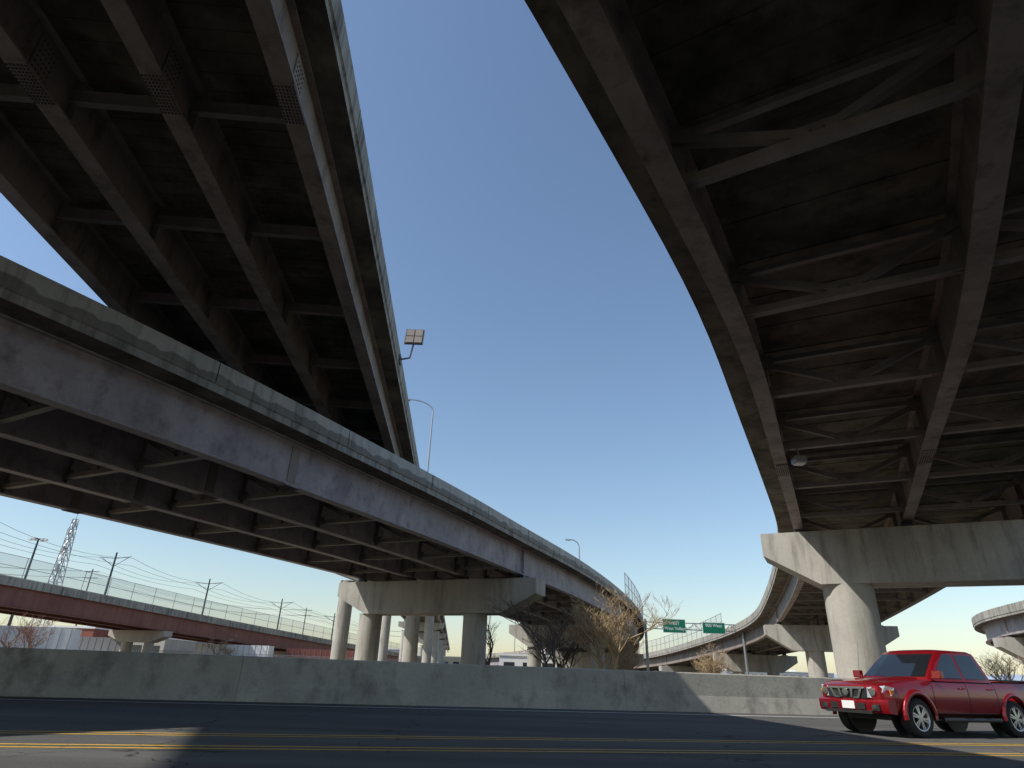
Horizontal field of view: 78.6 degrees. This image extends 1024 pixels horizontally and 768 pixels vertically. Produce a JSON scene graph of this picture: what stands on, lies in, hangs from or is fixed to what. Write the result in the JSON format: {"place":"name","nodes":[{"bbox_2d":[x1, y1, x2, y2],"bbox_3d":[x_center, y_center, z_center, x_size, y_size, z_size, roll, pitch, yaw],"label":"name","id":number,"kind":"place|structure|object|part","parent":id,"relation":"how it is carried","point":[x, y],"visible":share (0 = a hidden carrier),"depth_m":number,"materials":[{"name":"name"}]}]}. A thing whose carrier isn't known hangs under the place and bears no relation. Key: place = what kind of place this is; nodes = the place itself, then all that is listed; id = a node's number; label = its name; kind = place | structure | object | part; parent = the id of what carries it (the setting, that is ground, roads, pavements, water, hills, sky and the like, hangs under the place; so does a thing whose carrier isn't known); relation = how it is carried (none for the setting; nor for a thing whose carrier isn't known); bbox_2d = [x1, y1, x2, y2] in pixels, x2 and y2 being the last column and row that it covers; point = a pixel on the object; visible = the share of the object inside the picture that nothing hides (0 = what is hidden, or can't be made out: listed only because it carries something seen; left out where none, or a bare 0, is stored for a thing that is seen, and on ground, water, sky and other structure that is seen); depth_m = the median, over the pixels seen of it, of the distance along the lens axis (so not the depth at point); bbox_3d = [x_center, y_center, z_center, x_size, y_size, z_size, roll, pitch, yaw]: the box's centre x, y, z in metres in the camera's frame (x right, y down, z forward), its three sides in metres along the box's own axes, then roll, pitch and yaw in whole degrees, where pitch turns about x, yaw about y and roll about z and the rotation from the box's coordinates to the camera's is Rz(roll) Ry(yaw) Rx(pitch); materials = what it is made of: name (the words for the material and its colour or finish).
{"place":"outdoors","nodes":[
{"label":"outdoors","id":0,"kind":"place"},
{"bbox_2d":[48,627,111,637],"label":"walls","id":1,"kind":"structure","parent":0,"point":[87,632],"depth_m":101.72,"materials":[{"name":"red brick"}]},
{"bbox_2d":[38,625,111,629],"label":"roof","id":2,"kind":"structure","parent":1,"relation":"on","point":[89,627],"depth_m":101.67,"materials":[{"name":"white paint"}]},
{"bbox_2d":[0,696,1023,767],"bbox_3d":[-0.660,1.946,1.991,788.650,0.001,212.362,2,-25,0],"label":"road","id":3,"kind":"structure","parent":0,"point":[92,720],"depth_m":10.21,"materials":[{"name":"grey asphalt"}]},
{"bbox_2d":[15,699,837,717],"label":"white road marking","id":4,"kind":"object","parent":3,"relation":"on","point":[420,708],"visible":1,"depth_m":17.43,"materials":[{"name":"white paint"}]},
{"bbox_2d":[0,730,1023,755],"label":"yellow road marking","id":5,"kind":"object","parent":3,"relation":"on","point":[486,748],"visible":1,"depth_m":9.16,"materials":[{"name":"yellow paint"}]},
{"bbox_2d":[819,641,1023,737],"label":"pickup truck","id":6,"kind":"object","parent":3,"relation":"on","point":[914,693],"visible":0.99,"depth_m":14.03,"materials":[{"name":"red paint"}]},
{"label":"windows","id":7,"kind":"part","parent":6,"relation":"part of","materials":[{"name":"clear glass"}]},
{"bbox_2d":[0,0,1023,674],"label":"sky","id":8,"kind":"structure","parent":0,"point":[573,381],"materials":[{"name":"blue"}]},
{"bbox_2d":[722,669,834,677],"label":"warehouse","id":9,"kind":"structure","parent":0,"point":[795,673],"depth_m":292.00,"materials":[{"name":"white paint"}]},
{"bbox_2d":[721,666,1023,680],"bbox_3d":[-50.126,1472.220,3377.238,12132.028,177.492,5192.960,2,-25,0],"label":"hills","id":10,"kind":"structure","parent":0,"point":[1017,677],"depth_m":3392.95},
{"label":"ground","id":11,"kind":"structure","parent":0,"visible":0},
{"bbox_2d":[7,537,47,625],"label":"mast light","id":12,"kind":"object","parent":11,"relation":"on","point":[26,573],"visible":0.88,"depth_m":106.16,"materials":[{"name":"grey metal"}]},
{"bbox_2d":[0,610,60,647],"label":"bare tree","id":13,"kind":"object","parent":11,"relation":"on","point":[29,632],"visible":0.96,"depth_m":55.42,"materials":[{"name":"red plant"}]},
{"bbox_2d":[0,625,81,649],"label":"semi trailer","id":14,"kind":"object","parent":11,"relation":"on","point":[65,638],"visible":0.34,"depth_m":66.08,"materials":[{"name":"white paint"}]},
{"bbox_2d":[31,514,78,625],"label":"radio tower","id":15,"kind":"structure","parent":11,"relation":"on","point":[68,534],"depth_m":144.93,"materials":[{"name":"silver metal"}]},
{"bbox_2d":[75,569,96,625],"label":"utility pole","id":16,"kind":"object","parent":11,"relation":"on","point":[92,571],"visible":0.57,"depth_m":143.15,"materials":[{"name":"brown wood"}]},
{"bbox_2d":[76,636,132,651],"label":"semi trailer","id":17,"kind":"object","parent":11,"relation":"on","point":[99,643],"visible":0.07,"depth_m":88.88,"materials":[{"name":"silver metal"}]},
{"bbox_2d":[131,638,195,653],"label":"warehouse","id":18,"kind":"structure","parent":11,"relation":"on","point":[173,645],"depth_m":133.96,"materials":[{"name":"white paint"}]},
{"bbox_2d":[131,645,159,652],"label":"windows","id":19,"kind":"structure","parent":18,"relation":"in","point":[138,647],"depth_m":130.71,"materials":[{"name":"grey glass"}]},
{"bbox_2d":[204,632,236,655],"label":"bare tree","id":20,"kind":"object","parent":11,"relation":"on","point":[226,652],"visible":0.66,"depth_m":73.35,"materials":[{"name":"brown plant"}]},
{"bbox_2d":[0,552,444,662],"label":"railway bridge","id":21,"kind":"structure","parent":11,"relation":"on","point":[128,622],"depth_m":86.77,"materials":[{"name":"concrete"}]},
{"bbox_2d":[102,552,131,594],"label":"catenary pole","id":22,"kind":"object","parent":21,"relation":"on","point":[109,578],"visible":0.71,"depth_m":85.71,"materials":[{"name":"grey metal"}]},
{"bbox_2d":[0,522,357,630],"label":"overhead wires","id":23,"kind":"object","parent":22,"relation":"hanging from","point":[151,573],"visible":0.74,"depth_m":90.27,"materials":[{"name":"grey metal"}]},
{"bbox_2d":[196,579,222,614],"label":"catenary pole","id":24,"kind":"object","parent":21,"relation":"on","point":[207,593],"visible":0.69,"depth_m":102.98,"materials":[{"name":"grey metal"}]},
{"bbox_2d":[273,599,291,628],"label":"catenary pole","id":25,"kind":"object","parent":21,"relation":"on","point":[280,611],"visible":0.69,"depth_m":122.01,"materials":[{"name":"grey metal"}]},
{"bbox_2d":[327,613,334,639],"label":"catenary pole","id":26,"kind":"object","parent":21,"relation":"on","point":[333,625],"visible":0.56,"depth_m":140.79,"materials":[{"name":"grey metal"}]},
{"bbox_2d":[0,0,449,662],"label":"highway overpass","id":27,"kind":"object","parent":11,"relation":"on","point":[194,174],"visible":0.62,"depth_m":14.82,"materials":[{"name":"concrete"}]},
{"bbox_2d":[399,329,424,365],"bbox_3d":[-4.008,-1.515,25.004,0.875,1.595,0.350,2,-25,0],"label":"floodlight","id":28,"kind":"object","parent":27,"relation":"on","point":[413,337],"visible":0.99,"depth_m":25.04,"materials":[{"name":"grey metal"}]},
{"bbox_2d":[408,398,433,471],"bbox_3d":[-7.783,5.168,49.296,2.950,8.650,0.400,2,-25,0],"label":"street lamp","id":29,"kind":"object","parent":27,"relation":"on","point":[409,399],"visible":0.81,"depth_m":49.84,"materials":[{"name":"silver metal"}]},
{"bbox_2d":[193,643,273,656],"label":"semi trailer","id":30,"kind":"object","parent":11,"relation":"on","point":[246,650],"visible":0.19,"depth_m":101.42,"materials":[{"name":"white paint"}]},
{"bbox_2d":[132,649,447,661],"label":"chain link fence","id":31,"kind":"object","parent":11,"relation":"on","point":[268,654],"visible":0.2,"depth_m":98.42,"materials":[{"name":"silver metal"}]},
{"bbox_2d":[300,608,311,631],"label":"utility pole","id":32,"kind":"object","parent":11,"relation":"on","point":[305,615],"visible":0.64,"depth_m":173.22,"materials":[{"name":"brown wood"}]},
{"bbox_2d":[285,648,354,659],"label":"semi trailer","id":33,"kind":"object","parent":11,"relation":"on","point":[306,653],"visible":0.22,"depth_m":112.04,"materials":[{"name":"red metal"}]},
{"bbox_2d":[0,255,644,669],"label":"highway overpass","id":34,"kind":"object","parent":11,"relation":"on","point":[106,413],"visible":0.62,"depth_m":23.72,"materials":[{"name":"concrete"}]},
{"bbox_2d":[565,539,579,559],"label":"street lamp","id":35,"kind":"object","parent":34,"relation":"on","point":[577,543],"visible":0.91,"depth_m":88.89,"materials":[{"name":"silver metal"}]},
{"bbox_2d":[388,648,399,651],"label":"warehouse","id":36,"kind":"structure","parent":11,"relation":"on","point":[394,649],"depth_m":167.11,"materials":[{"name":"white paint"}]},
{"bbox_2d":[0,647,849,714],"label":"concrete barrier wall","id":37,"kind":"structure","parent":11,"relation":"on","point":[39,672],"depth_m":19.03,"materials":[{"name":"grey concrete"}]},
{"bbox_2d":[417,655,486,663],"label":"warehouse","id":38,"kind":"structure","parent":11,"relation":"on","point":[453,659],"depth_m":229.46,"materials":[{"name":"white paint"}]},
{"bbox_2d":[485,616,499,664],"bbox_3d":[-2.116,20.233,48.343,3.018,5.908,3.207,15,-28,-26],"label":"bare tree","id":39,"kind":"object","parent":11,"relation":"on","point":[489,636],"visible":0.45,"depth_m":48.74,"materials":[{"name":"brown plant"}]},
{"bbox_2d":[499,650,556,667],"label":"warehouse","id":40,"kind":"structure","parent":11,"relation":"on","point":[505,659],"depth_m":97.90,"materials":[{"name":"white paint"}]},
{"bbox_2d":[504,662,552,666],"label":"windows","id":41,"kind":"structure","parent":40,"relation":"in","point":[505,663],"depth_m":97.64,"materials":[{"name":"grey"}]},
{"bbox_2d":[482,595,580,666],"bbox_3d":[1.110,14.593,35.404,6.015,5.484,4.106,-5,-26,15],"label":"bare tree","id":42,"kind":"object","parent":11,"relation":"on","point":[548,648],"visible":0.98,"depth_m":35.39,"materials":[{"name":"brown plant"}]},
{"bbox_2d":[539,618,592,667],"bbox_3d":[3.389,17.350,40.040,3.888,4.514,4.189,2,-25,0],"label":"bare tree","id":43,"kind":"object","parent":11,"relation":"on","point":[561,664],"visible":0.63,"depth_m":39.78,"materials":[{"name":"brown plant"}]},
{"bbox_2d":[548,579,681,669],"bbox_3d":[5.625,14.745,36.453,8.585,6.373,5.385,-10,-28,24],"label":"bare tree","id":44,"kind":"object","parent":11,"relation":"on","point":[583,623],"visible":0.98,"depth_m":37.04,"materials":[{"name":"beige plant"}]},
{"bbox_2d":[613,638,646,669],"bbox_3d":[7.820,18.774,41.770,2.763,3.653,3.374,2,-25,0],"label":"bare tree","id":45,"kind":"object","parent":11,"relation":"on","point":[625,660],"visible":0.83,"depth_m":41.76,"materials":[{"name":"beige plant"}]},
{"bbox_2d":[644,619,748,674],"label":"overhead road sign","id":46,"kind":"object","parent":11,"relation":"on","point":[679,626],"visible":0.96,"depth_m":82.13,"materials":[{"name":"green metal"}]},
{"bbox_2d":[691,642,736,673],"bbox_3d":[12.136,17.725,38.865,2.856,3.372,2.926,9,-26,-16],"label":"bare tree","id":47,"kind":"object","parent":11,"relation":"on","point":[715,668],"visible":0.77,"depth_m":38.71,"materials":[{"name":"beige plant"}]},
{"bbox_2d":[524,0,1023,677],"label":"highway overpass","id":48,"kind":"object","parent":11,"relation":"on","point":[830,194],"visible":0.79,"depth_m":13.31,"materials":[{"name":"concrete"}]},
{"bbox_2d":[791,449,806,465],"bbox_3d":[9.549,2.400,20.857,0.375,0.590,0.375,2,-25,0],"label":"underdeck light","id":49,"kind":"object","parent":48,"relation":"attached to","point":[797,460],"visible":1,"depth_m":20.65,"materials":[{"name":"silver metal"}]},
{"bbox_2d":[966,649,1023,680],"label":"bare tree","id":50,"kind":"object","parent":11,"relation":"on","point":[994,667],"visible":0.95,"depth_m":48.13,"materials":[{"name":"beige plant"}]},
{"bbox_2d":[971,600,1023,664],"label":"highway overpass","id":51,"kind":"object","parent":11,"relation":"on","point":[1001,628],"visible":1,"depth_m":65.78,"materials":[{"name":"concrete"}]},
{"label":"utility pole","id":52,"kind":"object","parent":11,"relation":"on","visible":0},
{"bbox_2d":[2,567,400,636],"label":"power lines","id":53,"kind":"object","parent":52,"relation":"attached to","point":[182,598],"visible":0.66,"depth_m":153.46,"materials":[{"name":"grey metal"}]}
]}

